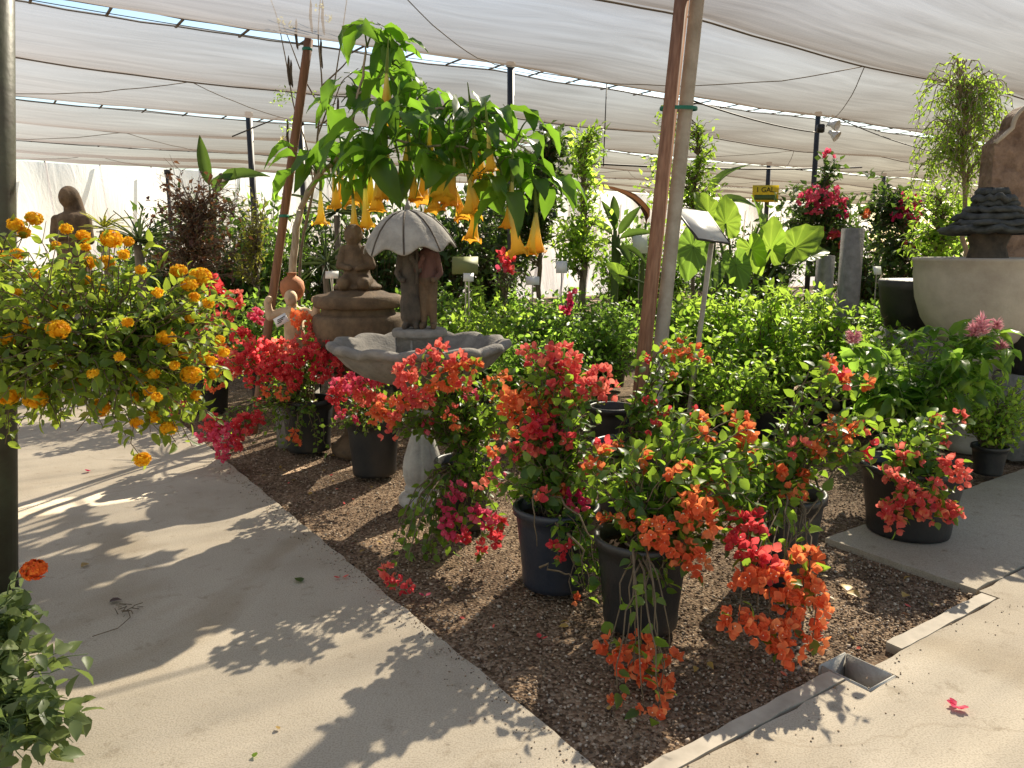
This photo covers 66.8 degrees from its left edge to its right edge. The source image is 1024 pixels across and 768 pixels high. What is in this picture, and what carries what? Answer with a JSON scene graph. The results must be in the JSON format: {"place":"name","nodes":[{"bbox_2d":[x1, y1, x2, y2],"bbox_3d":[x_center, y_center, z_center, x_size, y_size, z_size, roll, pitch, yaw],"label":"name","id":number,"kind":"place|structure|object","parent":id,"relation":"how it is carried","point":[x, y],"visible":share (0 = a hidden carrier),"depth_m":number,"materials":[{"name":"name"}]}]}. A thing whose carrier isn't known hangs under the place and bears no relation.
{"place":"outdoors","nodes":[
{"label":"outdoors","id":0,"kind":"place"},
{"bbox_2d":[0,380,594,767],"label":"path","id":1,"kind":"structure","parent":0,"point":[232,642],"depth_m":3.25,"materials":[{"name":"concrete"}]},
{"bbox_2d":[0,558,105,767],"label":"corner shrub","id":2,"kind":"object","parent":1,"relation":"on","point":[30,713],"visible":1,"depth_m":2.31,"materials":[{"name":"green plant"}]},
{"bbox_2d":[47,186,112,379],"bbox_3d":[-5.110,-1.143,9.140,0.520,2.318,0.520,0,10,0],"label":"hooded statue","id":3,"kind":"object","parent":1,"relation":"on","point":[70,200],"visible":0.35,"depth_m":8.94,"materials":[{"name":"stone"}]},
{"bbox_2d":[0,211,237,469],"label":"lantana","id":4,"kind":"object","parent":1,"relation":"on","point":[147,351],"visible":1,"depth_m":2.57,"materials":[{"name":"green plant"}]},
{"bbox_2d":[16,0,981,249],"label":"sky","id":5,"kind":"structure","parent":0,"point":[136,14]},
{"bbox_2d":[19,250,1023,767],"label":"ground","id":6,"kind":"structure","parent":0,"point":[239,392],"depth_m":3.64,"materials":[{"name":"gravel"}]},
{"bbox_2d":[0,0,19,593],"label":"shade post","id":7,"kind":"object","parent":6,"relation":"on","point":[9,562],"visible":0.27,"depth_m":3.36,"materials":[{"name":"metal"}]},
{"bbox_2d":[96,207,178,409],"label":"yucca","id":8,"kind":"object","parent":6,"relation":"on","point":[138,237],"visible":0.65,"depth_m":7.47,"materials":[{"name":"green plant"}]},
{"bbox_2d":[114,181,220,359],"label":"shrub","id":9,"kind":"object","parent":6,"relation":"on","point":[150,281],"visible":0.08,"depth_m":10.04,"materials":[{"name":"green plant"}]},
{"bbox_2d":[143,154,253,363],"bbox_3d":[-3.321,-1.069,8.247,1.199,2.643,0.750,0,10,0],"label":"shrub","id":10,"kind":"object","parent":6,"relation":"on","point":[194,217],"visible":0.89,"depth_m":8.07,"materials":[{"name":"brown plant"}]},
{"bbox_2d":[169,272,264,417],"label":"potted bougainvillea","id":11,"kind":"object","parent":6,"relation":"on","point":[220,402],"visible":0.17,"depth_m":7.35,"materials":[{"name":"plant"}]},
{"bbox_2d":[175,169,286,369],"bbox_3d":[-3.711,-1.502,10.269,1.326,2.641,1.429,3,11,18],"label":"shrub","id":12,"kind":"object","parent":6,"relation":"on","point":[228,283],"visible":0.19,"depth_m":10.13,"materials":[{"name":"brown plant"}]},
{"bbox_2d":[197,135,269,334],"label":"banana plant","id":13,"kind":"object","parent":6,"relation":"on","point":[203,161],"visible":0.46,"depth_m":10.64,"materials":[{"name":"green plant"}]},
{"bbox_2d":[222,186,275,303],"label":"shrub","id":14,"kind":"object","parent":6,"relation":"on","point":[253,251],"visible":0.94,"depth_m":8.41,"materials":[{"name":"green plant"}]},
{"bbox_2d":[214,286,310,399],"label":"potted shrub","id":15,"kind":"object","parent":6,"relation":"on","point":[254,329],"visible":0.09,"depth_m":8.00,"materials":[{"name":"green plant"}]},
{"bbox_2d":[221,190,322,362],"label":"shrub","id":16,"kind":"object","parent":6,"relation":"on","point":[265,281],"visible":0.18,"depth_m":10.12,"materials":[{"name":"green plant"}]},
{"bbox_2d":[250,38,312,433],"bbox_3d":[-2.003,-1.215,6.708,0.703,3.377,0.086,-3,10,-16],"label":"garden stake","id":17,"kind":"object","parent":6,"relation":"on","point":[283,215],"visible":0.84,"depth_m":6.63,"materials":[{"name":"brown wood"}]},
{"bbox_2d":[264,273,319,447],"bbox_3d":[-1.771,-0.196,6.363,0.454,1.416,0.360,0,10,0],"label":"jar bearer statue","id":18,"kind":"object","parent":6,"relation":"on","point":[292,288],"visible":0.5,"depth_m":6.25,"materials":[{"name":"stone"}]},
{"bbox_2d":[271,33,358,370],"bbox_3d":[-1.727,-1.555,6.950,0.775,3.851,0.295,0,10,0],"label":"pod tree","id":19,"kind":"object","parent":6,"relation":"on","point":[289,70],"visible":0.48,"depth_m":6.76,"materials":[{"name":"brown plant"}]},
{"bbox_2d":[281,225,380,417],"bbox_3d":[-1.781,-0.602,7.382,0.942,1.964,0.929,4,11,21],"label":"cycad","id":20,"kind":"object","parent":6,"relation":"on","point":[325,267],"visible":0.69,"depth_m":7.32,"materials":[{"name":"green plant"}]},
{"bbox_2d":[285,196,382,311],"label":"shrub","id":21,"kind":"object","parent":6,"relation":"on","point":[320,248],"visible":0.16,"depth_m":10.45,"materials":[{"name":"green plant"}]},
{"bbox_2d":[282,178,391,283],"bbox_3d":[-2.222,-1.352,9.897,1.215,2.566,1.238,8,13,38],"label":"cycad","id":22,"kind":"object","parent":6,"relation":"on","point":[331,212],"visible":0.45,"depth_m":9.75,"materials":[{"name":"green plant"}]},
{"bbox_2d":[312,224,402,459],"bbox_3d":[-1.196,-0.338,6.084,0.710,1.794,0.710,0,10,0],"label":"urn fountain","id":23,"kind":"object","parent":6,"relation":"on","point":[357,301],"visible":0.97,"depth_m":5.84,"materials":[{"name":"brown stone"}]},
{"bbox_2d":[340,200,420,311],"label":"shrub","id":24,"kind":"object","parent":6,"relation":"on","point":[383,275],"visible":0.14,"depth_m":10.27,"materials":[{"name":"green plant"}]},
{"bbox_2d":[325,199,511,509],"bbox_3d":[-0.565,-0.173,4.823,1.128,1.905,1.133,0,10,0],"label":"fountain","id":25,"kind":"object","parent":6,"relation":"on","point":[405,234],"visible":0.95,"depth_m":4.68,"materials":[{"name":"stone"}]},
{"bbox_2d":[264,18,588,306],"bbox_3d":[-0.742,-1.128,6.067,2.717,3.416,1.173,4,11,22],"label":"angel trumpet tree","id":26,"kind":"object","parent":6,"relation":"on","point":[366,159],"visible":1,"depth_m":5.70,"materials":[{"name":"green plant"}]},
{"bbox_2d":[396,279,469,324],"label":"potted shrub","id":27,"kind":"object","parent":6,"relation":"on","point":[444,294],"visible":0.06,"depth_m":9.13,"materials":[{"name":"green plant"}]},
{"bbox_2d":[16,161,868,299],"bbox_3d":[-4.345,-3.961,21.602,49.824,3.504,0.855,-7,12,-34],"label":"end cloth","id":28,"kind":"object","parent":6,"relation":"on","point":[100,189],"visible":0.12,"depth_m":18.46,"materials":[{"name":"fabric"}]},
{"bbox_2d":[365,337,530,595],"bbox_3d":[-0.394,0.335,4.070,1.036,1.152,0.820,-8,13,-39],"label":"potted bougainvillea","id":29,"kind":"object","parent":6,"relation":"on","point":[459,504],"visible":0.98,"depth_m":4.07,"materials":[{"name":"red plant"}]},
{"bbox_2d":[404,181,493,321],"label":"shrub","id":30,"kind":"object","parent":6,"relation":"on","point":[448,252],"visible":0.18,"depth_m":10.69,"materials":[{"name":"green plant"}]},
{"bbox_2d":[427,300,498,402],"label":"potted shrub","id":31,"kind":"object","parent":6,"relation":"on","point":[449,311],"visible":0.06,"depth_m":7.81,"materials":[{"name":"green plant"}]},
{"bbox_2d":[452,257,477,321],"bbox_3d":[-0.454,-0.476,7.629,0.250,1.529,0.085,0,10,0],"label":"plant label","id":32,"kind":"object","parent":6,"relation":"on","point":[461,265],"visible":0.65,"depth_m":7.51,"materials":[{"name":"yellow"}]},
{"bbox_2d":[443,277,520,393],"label":"potted shrub","id":33,"kind":"object","parent":6,"relation":"on","point":[479,299],"visible":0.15,"depth_m":8.30,"materials":[{"name":"green plant"}]},
{"bbox_2d":[452,191,535,322],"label":"shrub","id":34,"kind":"object","parent":6,"relation":"on","point":[488,292],"visible":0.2,"depth_m":11.29,"materials":[{"name":"green plant"}]},
{"bbox_2d":[440,304,547,409],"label":"potted shrub","id":35,"kind":"object","parent":6,"relation":"on","point":[491,329],"visible":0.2,"depth_m":7.34,"materials":[{"name":"green plant"}]},
{"bbox_2d":[488,246,519,335],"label":"flowering shrub","id":36,"kind":"object","parent":6,"relation":"on","point":[505,268],"visible":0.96,"depth_m":8.06,"materials":[{"name":"green plant"}]},
{"bbox_2d":[506,65,514,303],"bbox_3d":[-0.014,-1.756,8.993,0.104,3.735,0.104,0,10,0],"label":"steel post","id":37,"kind":"object","parent":6,"relation":"on","point":[510,86],"visible":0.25,"depth_m":8.70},
{"bbox_2d":[484,287,553,342],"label":"potted shrub","id":38,"kind":"object","parent":6,"relation":"on","point":[513,303],"visible":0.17,"depth_m":8.68,"materials":[{"name":"green plant"}]},
{"bbox_2d":[477,331,565,442],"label":"potted shrub","id":39,"kind":"object","parent":6,"relation":"on","point":[518,362],"visible":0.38,"depth_m":6.31,"materials":[{"name":"green plant"}]},
{"bbox_2d":[466,120,578,302],"bbox_3d":[0.141,-1.743,10.201,1.589,3.294,1.355,0,10,0],"label":"tree","id":40,"kind":"object","parent":6,"relation":"on","point":[550,153],"visible":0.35,"depth_m":10.00,"materials":[{"name":"green plant"}]},
{"bbox_2d":[507,297,588,394],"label":"potted shrub","id":41,"kind":"object","parent":6,"relation":"on","point":[549,321],"visible":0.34,"depth_m":7.66,"materials":[{"name":"green plant"}]},
{"bbox_2d":[536,285,612,384],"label":"potted shrub","id":42,"kind":"object","parent":6,"relation":"on","point":[555,293],"visible":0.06,"depth_m":8.92,"materials":[{"name":"green plant"}]},
{"bbox_2d":[548,119,613,321],"bbox_3d":[0.759,-1.410,8.829,0.716,3.112,0.925,0,10,0],"label":"tree","id":43,"kind":"object","parent":6,"relation":"on","point":[579,236],"visible":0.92,"depth_m":8.68,"materials":[{"name":"green plant"}]},
{"bbox_2d":[547,304,635,413],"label":"potted shrub","id":44,"kind":"object","parent":6,"relation":"on","point":[598,328],"visible":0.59,"depth_m":7.32,"materials":[{"name":"green plant"}]},
{"bbox_2d":[262,444,932,709],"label":"fallen leaves","id":45,"kind":"object","parent":6,"relation":"on","point":[710,664],"depth_m":3.54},
{"bbox_2d":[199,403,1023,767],"bbox_3d":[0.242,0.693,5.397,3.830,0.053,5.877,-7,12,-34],"label":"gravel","id":46,"kind":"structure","parent":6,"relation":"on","point":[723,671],"depth_m":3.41,"materials":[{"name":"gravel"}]},
{"bbox_2d":[193,307,344,463],"bbox_3d":[-1.835,0.001,5.876,1.091,1.157,0.809,-3,10,-17],"label":"potted bougainvillea","id":47,"kind":"object","parent":46,"relation":"on","point":[305,415],"visible":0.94,"depth_m":5.85,"materials":[{"name":"plant"}]},
{"bbox_2d":[319,371,400,478],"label":"potted bougainvillea","id":48,"kind":"object","parent":46,"relation":"on","point":[373,456],"visible":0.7,"depth_m":5.35,"materials":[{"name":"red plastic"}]},
{"bbox_2d":[472,336,628,606],"bbox_3d":[0.216,0.383,3.599,0.595,1.195,0.869,-9,13,-41],"label":"potted bougainvillea","id":49,"kind":"object","parent":46,"relation":"on","point":[555,516],"visible":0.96,"depth_m":3.57,"materials":[{"name":"plant"}]},
{"bbox_2d":[588,401,630,455],"bbox_3d":[0.762,0.363,6.004,0.350,0.400,0.354,0,10,0],"label":"nursery pot","id":50,"kind":"object","parent":46,"relation":"on","point":[610,422],"visible":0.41,"depth_m":5.86,"materials":[{"name":"black plastic"}]},
{"bbox_2d":[586,333,713,514],"bbox_3d":[0.773,0.248,4.559,0.722,1.128,0.812,0,10,0],"label":"potted bougainvillea","id":51,"kind":"object","parent":46,"relation":"on","point":[645,421],"visible":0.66,"depth_m":4.47,"materials":[{"name":"green plant"}]},
{"bbox_2d":[571,401,788,726],"bbox_3d":[0.607,0.605,3.270,0.742,0.919,1.342,7,12,36],"label":"potted bougainvillea","id":52,"kind":"object","parent":46,"relation":"on","point":[651,548],"visible":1,"depth_m":3.21,"materials":[{"name":"plant"}]},
{"bbox_2d":[704,352,900,670],"bbox_3d":[1.274,0.478,3.368,1.022,1.089,1.245,0,10,0],"label":"potted bougainvillea","id":53,"kind":"object","parent":46,"relation":"on","point":[776,542],"visible":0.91,"depth_m":3.37,"materials":[{"name":"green plant"}]},
{"bbox_2d":[821,311,1023,455],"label":"plume plant","id":54,"kind":"object","parent":46,"relation":"on","point":[927,391],"visible":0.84,"depth_m":4.95,"materials":[{"name":"green plant"}]},
{"bbox_2d":[579,287,655,387],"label":"potted shrub","id":55,"kind":"object","parent":6,"relation":"on","point":[623,347],"visible":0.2,"depth_m":8.73,"materials":[{"name":"green plant"}]},
{"bbox_2d":[588,183,649,327],"bbox_3d":[1.313,-1.515,10.656,1.093,2.484,0.120,4,11,20],"label":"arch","id":56,"kind":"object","parent":6,"relation":"on","point":[639,202],"visible":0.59,"depth_m":10.40,"materials":[{"name":"metal"}]},
{"bbox_2d":[590,195,649,314],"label":"philodendron","id":57,"kind":"object","parent":6,"relation":"on","point":[617,249],"visible":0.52,"depth_m":9.39,"materials":[{"name":"green plant"}]},
{"bbox_2d":[589,202,664,356],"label":"shrub","id":58,"kind":"object","parent":6,"relation":"on","point":[629,287],"visible":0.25,"depth_m":11.37,"materials":[{"name":"green plant"}]},
{"bbox_2d":[621,216,703,332],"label":"shrub","id":59,"kind":"object","parent":6,"relation":"on","point":[678,283],"visible":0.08,"depth_m":12.07,"materials":[{"name":"green plant"}]},
{"bbox_2d":[629,0,703,432],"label":"staked pole","id":60,"kind":"object","parent":6,"relation":"on","point":[670,108],"visible":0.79,"depth_m":5.21,"materials":[{"name":"brown wood"}]},
{"bbox_2d":[617,297,717,422],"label":"potted shrub","id":61,"kind":"object","parent":6,"relation":"on","point":[635,324],"visible":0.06,"depth_m":6.99,"materials":[{"name":"green plant"}]},
{"bbox_2d":[633,105,731,305],"bbox_3d":[2.052,-1.649,9.466,1.190,3.365,0.718,0,10,0],"label":"tree","id":62,"kind":"object","parent":6,"relation":"on","point":[694,175],"visible":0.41,"depth_m":9.25,"materials":[{"name":"green plant"}]},
{"bbox_2d":[631,319,753,443],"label":"potted shrub","id":63,"kind":"object","parent":6,"relation":"on","point":[683,398],"visible":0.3,"depth_m":6.22,"materials":[{"name":"green plant"}]},
{"bbox_2d":[681,208,729,421],"bbox_3d":[1.433,-0.387,5.981,0.295,1.928,0.622,-1,10,-6],"label":"sign stand","id":64,"kind":"object","parent":6,"relation":"on","point":[701,225],"visible":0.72,"depth_m":5.86,"materials":[{"name":"metal"}]},
{"bbox_2d":[606,192,829,323],"bbox_3d":[2.133,-0.877,7.955,2.630,2.177,0.766,-2,10,-9],"label":"elephant ear","id":65,"kind":"object","parent":6,"relation":"on","point":[774,241],"visible":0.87,"depth_m":7.75},
{"bbox_2d":[670,277,773,428],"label":"potted shrub","id":66,"kind":"object","parent":6,"relation":"on","point":[717,325],"visible":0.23,"depth_m":6.68,"materials":[{"name":"green plant"}]},
{"bbox_2d":[681,233,779,311],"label":"shrub","id":67,"kind":"object","parent":6,"relation":"on","point":[718,256],"visible":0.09,"depth_m":12.36,"materials":[{"name":"green plant"}]},
{"bbox_2d":[673,346,788,458],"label":"potted shrub","id":68,"kind":"object","parent":6,"relation":"on","point":[745,394],"visible":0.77,"depth_m":5.73,"materials":[{"name":"green plant"}]},
{"bbox_2d":[707,165,755,308],"bbox_3d":[2.953,-1.682,10.899,0.999,2.728,0.321,-1,10,-5],"label":"bird of paradise","id":69,"kind":"object","parent":6,"relation":"on","point":[721,175],"visible":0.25,"depth_m":10.74,"materials":[{"name":"green plant"}]},
{"bbox_2d":[642,671,844,767],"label":"kerb","id":70,"kind":"structure","parent":6,"relation":"on","point":[736,729],"depth_m":2.64,"materials":[{"name":"concrete"}]},
{"bbox_2d":[764,166,770,222],"bbox_3d":[6.236,-3.548,19.156,0.134,3.735,0.134,0,10,0],"label":"steel post","id":71,"kind":"object","parent":6,"relation":"on","point":[768,178],"depth_m":18.88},
{"bbox_2d":[752,185,778,201],"bbox_3d":[6.147,-4.615,18.830,0.633,0.401,0.030,0,10,0],"label":"yellow sign","id":72,"kind":"object","parent":71,"relation":"attached to","point":[763,193],"visible":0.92,"depth_m":18.82,"materials":[{"name":"yellow"}]},
{"bbox_2d":[731,191,805,304],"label":"shrub","id":73,"kind":"object","parent":6,"relation":"on","point":[769,266],"visible":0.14,"depth_m":13.25,"materials":[{"name":"green plant"}]},
{"bbox_2d":[717,274,832,437],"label":"potted shrub","id":74,"kind":"object","parent":6,"relation":"on","point":[762,334],"visible":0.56,"depth_m":6.36,"materials":[{"name":"green plant"}]},
{"bbox_2d":[741,273,834,411],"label":"potted shrub","id":75,"kind":"object","parent":6,"relation":"on","point":[790,296],"visible":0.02,"depth_m":7.50,"materials":[{"name":"green plant"}]},
{"bbox_2d":[803,116,820,334],"bbox_3d":[4.679,-2.317,12.179,0.104,3.735,0.104,0,10,0],"label":"steel post","id":76,"kind":"object","parent":6,"relation":"on","point":[814,173],"visible":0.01,"depth_m":11.96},
{"bbox_2d":[28,0,985,143],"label":"support cable","id":77,"kind":"object","parent":76,"relation":"attached to","point":[177,25],"visible":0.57,"depth_m":8.26,"materials":[{"name":"grey metal"}]},
{"bbox_2d":[15,0,981,184],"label":"shade cloth","id":78,"kind":"object","parent":77,"relation":"hanging from","point":[71,55],"visible":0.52,"depth_m":9.33,"materials":[{"name":"white"}]},
{"bbox_2d":[66,0,1023,141],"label":"shade cloth","id":79,"kind":"object","parent":77,"relation":"hanging from","point":[871,62],"visible":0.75,"depth_m":6.77,"materials":[{"name":"white"}]},
{"bbox_2d":[801,255,834,388],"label":"concrete pillar","id":80,"kind":"structure","parent":6,"relation":"on","point":[825,268],"depth_m":8.45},
{"bbox_2d":[774,147,867,289],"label":"bougainvillea shrub","id":81,"kind":"object","parent":6,"relation":"on","point":[826,209],"visible":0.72,"depth_m":9.81,"materials":[{"name":"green plant"}]},
{"bbox_2d":[776,280,878,425],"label":"potted shrub","id":82,"kind":"object","parent":6,"relation":"on","point":[823,415],"visible":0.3,"depth_m":6.84,"materials":[{"name":"green plant"}]},
{"bbox_2d":[830,228,864,410],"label":"concrete pillar","id":83,"kind":"structure","parent":6,"relation":"on","point":[850,265],"depth_m":7.66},
{"bbox_2d":[818,652,895,691],"bbox_3d":[1.321,1.197,2.994,0.174,0.206,0.214,-7,12,-34],"label":"drain box","id":84,"kind":"object","parent":6,"relation":"in","point":[853,669],"visible":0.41,"depth_m":3.04,"materials":[{"name":"metal"}]},
{"bbox_2d":[850,298,882,336],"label":"potted shrub","id":85,"kind":"object","parent":6,"relation":"on","point":[870,309],"visible":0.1,"depth_m":7.87,"materials":[{"name":"green plant"}]},
{"bbox_2d":[804,317,929,432],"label":"potted shrub","id":86,"kind":"object","parent":6,"relation":"on","point":[871,340],"visible":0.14,"depth_m":6.61,"materials":[{"name":"green plant"}]},
{"bbox_2d":[832,195,906,323],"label":"shrub","id":87,"kind":"object","parent":6,"relation":"on","point":[868,281],"visible":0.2,"depth_m":12.03,"materials":[{"name":"green plant"}]},
{"bbox_2d":[873,176,885,304],"bbox_3d":[10.373,-4.043,21.965,0.134,3.735,0.134,0,10,0],"label":"steel post","id":88,"kind":"object","parent":6,"relation":"on","point":[884,177],"depth_m":21.67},
{"bbox_2d":[17,99,977,185],"bbox_3d":[0.154,-4.556,14.721,49.610,0.089,0.310,-7,12,-34],"label":"support cable","id":89,"kind":"object","parent":88,"relation":"attached to","point":[54,102],"visible":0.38,"depth_m":12.02,"materials":[{"name":"grey metal"}]},
{"bbox_2d":[16,99,977,200],"bbox_3d":[-1.019,-4.875,16.742,50.001,0.234,4.454,-7,12,-34],"label":"shade cloth","id":90,"kind":"object","parent":89,"relation":"hanging from","point":[58,123],"visible":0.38,"depth_m":13.22,"materials":[{"name":"white"}]},
{"bbox_2d":[16,140,923,199],"bbox_3d":[-2.513,-5.228,18.532,49.610,0.089,0.310,-7,12,-34],"label":"support cable","id":91,"kind":"object","parent":90,"relation":"attached to","point":[268,155],"visible":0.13,"depth_m":15.57,"materials":[{"name":"grey plastic"}]},
{"bbox_2d":[16,140,923,204],"bbox_3d":[-3.326,-5.455,20.038,50.001,0.228,3.184,-7,12,-34],"label":"shade cloth","id":92,"kind":"object","parent":91,"relation":"hanging from","point":[74,153],"visible":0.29,"depth_m":16.67,"materials":[{"name":"white"}]},
{"bbox_2d":[838,341,951,440],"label":"potted shrub","id":93,"kind":"object","parent":6,"relation":"on","point":[918,358],"visible":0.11,"depth_m":6.07,"materials":[{"name":"green plant"}]},
{"bbox_2d":[852,169,943,277],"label":"bougainvillea shrub","id":94,"kind":"object","parent":6,"relation":"on","point":[890,204],"visible":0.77,"depth_m":10.05,"materials":[{"name":"green plant"}]},
{"bbox_2d":[875,278,942,378],"bbox_3d":[3.536,-0.273,6.958,0.570,1.320,0.570,0,10,0],"label":"tub","id":95,"kind":"object","parent":6,"relation":"on","point":[897,299],"visible":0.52,"depth_m":6.74,"materials":[{"name":"black plastic"}]},
{"bbox_2d":[893,172,971,266],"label":"shrub","id":96,"kind":"object","parent":6,"relation":"on","point":[934,239],"visible":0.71,"depth_m":8.39,"materials":[{"name":"green plant"}]},
{"bbox_2d":[885,593,995,654],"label":"kerb","id":97,"kind":"structure","parent":6,"relation":"on","point":[908,638],"depth_m":3.35,"materials":[{"name":"concrete"}]},
{"bbox_2d":[903,53,1013,392],"bbox_3d":[4.025,-1.252,7.160,0.902,3.381,0.822,0,10,0],"label":"tree","id":98,"kind":"object","parent":6,"relation":"on","point":[967,124],"visible":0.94,"depth_m":6.89,"materials":[{"name":"green plant"}]},
{"bbox_2d":[912,187,1023,454],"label":"tiered fountain","id":99,"kind":"object","parent":6,"relation":"on","point":[986,274],"visible":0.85,"depth_m":5.84,"materials":[{"name":"stone"}]},
{"bbox_2d":[978,106,1023,369],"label":"arched stone","id":100,"kind":"object","parent":6,"relation":"on","point":[1002,160],"visible":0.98,"depth_m":6.41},
{"bbox_2d":[683,569,1023,767],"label":"cross path","id":101,"kind":"structure","parent":0,"point":[927,725],"depth_m":2.70,"materials":[{"name":"concrete"}]},
{"bbox_2d":[825,469,1023,595],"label":"side slab","id":102,"kind":"structure","parent":0,"point":[982,548],"depth_m":4.22,"materials":[{"name":"concrete"}]},
{"bbox_2d":[859,407,975,543],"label":"potted bougainvillea","id":103,"kind":"object","parent":102,"relation":"on","point":[913,489],"visible":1,"depth_m":4.13,"materials":[{"name":"plant"}]},
{"bbox_2d":[940,370,1023,476],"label":"potted shrub","id":104,"kind":"object","parent":102,"relation":"on","point":[993,429],"visible":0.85,"depth_m":5.42,"materials":[{"name":"green plant"}]},
{"bbox_2d":[992,334,1023,460],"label":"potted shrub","id":105,"kind":"object","parent":102,"relation":"on","point":[1017,370],"visible":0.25,"depth_m":5.88,"materials":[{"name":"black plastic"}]},
{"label":"far path","id":106,"kind":"structure","parent":0,"visible":0},
{"bbox_2d":[246,118,257,303],"bbox_3d":[-4.024,-2.320,12.191,0.124,3.735,0.124,0,10,0],"label":"steel post","id":107,"kind":"object","parent":106,"relation":"on","point":[250,150],"depth_m":11.95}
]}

